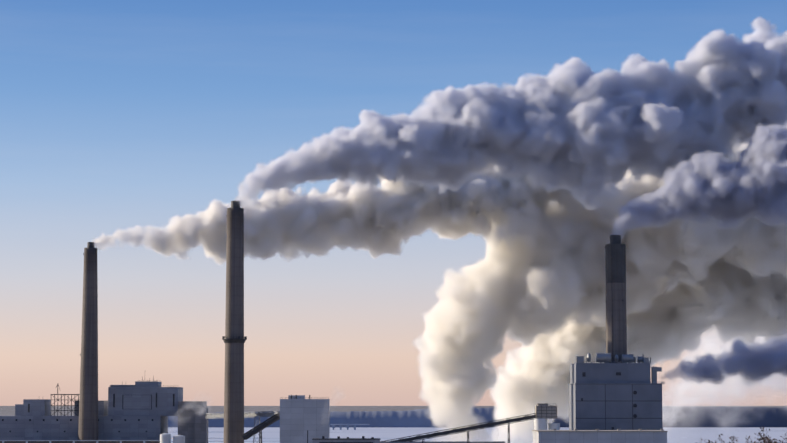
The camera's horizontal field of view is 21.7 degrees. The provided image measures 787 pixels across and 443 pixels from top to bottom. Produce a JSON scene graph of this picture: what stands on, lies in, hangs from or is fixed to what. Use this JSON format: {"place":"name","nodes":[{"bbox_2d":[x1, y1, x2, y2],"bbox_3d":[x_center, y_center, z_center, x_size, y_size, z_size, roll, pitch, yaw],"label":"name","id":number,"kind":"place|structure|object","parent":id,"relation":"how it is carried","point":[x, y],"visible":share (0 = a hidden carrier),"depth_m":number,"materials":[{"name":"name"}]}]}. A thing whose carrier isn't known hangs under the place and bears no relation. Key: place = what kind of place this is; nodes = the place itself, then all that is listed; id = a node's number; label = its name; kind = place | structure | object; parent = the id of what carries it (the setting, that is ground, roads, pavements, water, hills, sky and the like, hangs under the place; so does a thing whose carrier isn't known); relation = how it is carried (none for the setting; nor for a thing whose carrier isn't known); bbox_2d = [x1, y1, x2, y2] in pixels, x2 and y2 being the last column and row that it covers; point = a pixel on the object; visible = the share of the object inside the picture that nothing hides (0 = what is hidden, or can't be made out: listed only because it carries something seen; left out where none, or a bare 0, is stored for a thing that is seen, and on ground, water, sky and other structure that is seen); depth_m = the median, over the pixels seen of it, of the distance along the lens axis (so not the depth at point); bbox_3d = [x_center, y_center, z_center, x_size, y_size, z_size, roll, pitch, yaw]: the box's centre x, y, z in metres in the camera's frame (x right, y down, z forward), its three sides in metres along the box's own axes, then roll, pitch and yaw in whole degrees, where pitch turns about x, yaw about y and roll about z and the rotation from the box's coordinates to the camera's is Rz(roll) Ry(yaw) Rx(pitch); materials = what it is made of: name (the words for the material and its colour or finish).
{"place":"outdoors","nodes":[
{"label":"outdoors","id":0,"kind":"place"},
{"bbox_2d":[280,395,329,442],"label":"building","id":1,"kind":"structure","parent":0,"point":[300,415],"depth_m":1447.25,"materials":[{"name":"grey concrete"}]},
{"bbox_2d":[0,406,786,415],"bbox_3d":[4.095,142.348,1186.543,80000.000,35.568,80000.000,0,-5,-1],"label":"shoreline","id":2,"kind":"structure","parent":0,"point":[7,410],"depth_m":21031.73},
{"bbox_2d":[0,441,159,442],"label":"ledge","id":3,"kind":"object","parent":2,"relation":"on","point":[80,441],"depth_m":1593.40,"materials":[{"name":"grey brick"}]},
{"bbox_2d":[78,242,97,439],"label":"chimney","id":4,"kind":"object","parent":2,"relation":"on","point":[88,414],"visible":0.98,"depth_m":1634.28,"materials":[{"name":"concrete"}]},
{"bbox_2d":[0,381,182,439],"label":"plant","id":5,"kind":"object","parent":2,"relation":"on","point":[137,401],"visible":0.85,"depth_m":1645.08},
{"bbox_2d":[50,384,79,415],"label":"steel frame","id":6,"kind":"object","parent":5,"relation":"on","point":[61,405],"visible":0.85,"depth_m":1653.42,"materials":[{"name":"grey metal"}]},
{"bbox_2d":[2,393,174,431],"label":"windows","id":7,"kind":"structure","parent":5,"relation":"attached to","point":[113,406],"depth_m":1651.85,"materials":[{"name":"black glass"}]},
{"bbox_2d":[160,433,184,442],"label":"storage tanks","id":8,"kind":"object","parent":2,"relation":"on","point":[165,437],"visible":1,"depth_m":1545.24,"materials":[{"name":"white metal"}]},
{"bbox_2d":[178,401,207,442],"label":"plant annex","id":9,"kind":"object","parent":2,"relation":"on","point":[193,428],"visible":0.94,"depth_m":1638.64,"materials":[{"name":"grey concrete"}]},
{"bbox_2d":[222,201,246,442],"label":"chimney","id":10,"kind":"object","parent":2,"relation":"on","point":[234,339],"visible":1,"depth_m":1487.01,"materials":[{"name":"concrete"}]},
{"bbox_2d":[206,411,279,442],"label":"conveyor gallery","id":11,"kind":"object","parent":2,"relation":"on","point":[246,414],"visible":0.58,"depth_m":1491.19,"materials":[{"name":"grey metal"}]},
{"bbox_2d":[242,414,279,442],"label":"conveyor","id":12,"kind":"object","parent":2,"relation":"on","point":[261,426],"visible":0.94,"depth_m":1457.04,"materials":[{"name":"metal"}]},
{"bbox_2d":[330,424,368,429],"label":"pier","id":13,"kind":"structure","parent":2,"relation":"on","point":[342,425],"depth_m":4267.18,"materials":[{"name":"grey concrete"}]},
{"bbox_2d":[313,440,504,442],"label":"sheds","id":14,"kind":"object","parent":2,"relation":"on","point":[373,441],"visible":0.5,"depth_m":1396.77,"materials":[{"name":"grey metal"}]},
{"bbox_2d":[312,436,380,442],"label":"shed roof kit","id":15,"kind":"object","parent":14,"relation":"on","point":[347,438],"visible":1,"depth_m":1366.48,"materials":[{"name":"metal"}]},
{"bbox_2d":[380,413,535,442],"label":"conveyor","id":16,"kind":"object","parent":2,"relation":"on","point":[471,428],"visible":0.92,"depth_m":1389.94,"materials":[{"name":"metal"}]},
{"bbox_2d":[533,431,666,442],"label":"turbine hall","id":17,"kind":"structure","parent":2,"relation":"on","point":[599,437],"depth_m":1318.58,"materials":[{"name":"grey metal"}]},
{"bbox_2d":[532,429,667,431],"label":"roof ledge","id":18,"kind":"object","parent":17,"relation":"on","point":[598,430],"depth_m":1337.78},
{"bbox_2d":[696,426,786,442],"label":"bushes","id":19,"kind":"object","parent":2,"relation":"on","point":[759,439],"visible":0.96,"depth_m":571.06,"materials":[{"name":"brown plant"}]},
{"bbox_2d":[715,430,786,442],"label":"bare tree wood","id":20,"kind":"object","parent":2,"relation":"on","point":[756,442],"visible":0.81,"depth_m":571.94,"materials":[{"name":"brown plant"}]},
{"bbox_2d":[0,0,786,442],"label":"sky","id":21,"kind":"structure","parent":0,"point":[432,194],"materials":[{"name":"blue"}]},
{"bbox_2d":[168,406,786,426],"bbox_3d":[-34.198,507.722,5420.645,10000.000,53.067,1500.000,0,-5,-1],"label":"shore hills","id":22,"kind":"structure","parent":0,"point":[414,418],"depth_m":4686.08,"materials":[{"name":"white snow"}]},
{"bbox_2d":[168,427,786,442],"bbox_3d":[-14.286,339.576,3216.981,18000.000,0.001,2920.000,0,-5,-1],"label":"river","id":23,"kind":"structure","parent":0,"point":[269,434],"depth_m":3737.07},
{"bbox_2d":[534,419,559,429],"bbox_3d":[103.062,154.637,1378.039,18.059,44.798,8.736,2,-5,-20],"label":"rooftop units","id":24,"kind":"object","parent":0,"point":[540,424],"visible":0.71,"depth_m":1375.46},
{"bbox_2d":[535,403,556,418],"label":"conveyor tower house","id":25,"kind":"structure","parent":24,"relation":"on","point":[549,416],"depth_m":1375.52,"materials":[{"name":"grey metal"}]},
{"bbox_2d":[536,404,556,418],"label":"metal framework","id":26,"kind":"object","parent":25,"relation":"attached to","point":[541,410],"visible":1,"depth_m":1375.34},
{"bbox_2d":[568,363,662,429],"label":"boiler house","id":27,"kind":"structure","parent":0,"point":[595,384],"depth_m":1390.88,"materials":[{"name":"metal"}]},
{"bbox_2d":[604,235,626,362],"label":"chimney","id":28,"kind":"object","parent":27,"relation":"on","point":[615,300],"visible":1,"depth_m":1415.20,"materials":[{"name":"concrete"}]},
{"bbox_2d":[576,372,662,429],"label":"boiler house trim","id":29,"kind":"structure","parent":27,"relation":"attached to","point":[633,392],"depth_m":1389.59,"materials":[{"name":"grey metal"}]},
{"bbox_2d":[576,353,664,383],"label":"rooftop equipment","id":30,"kind":"object","parent":27,"relation":"on","point":[606,358],"visible":0.94,"depth_m":1399.53,"materials":[{"name":"grey metal"}]}
]}

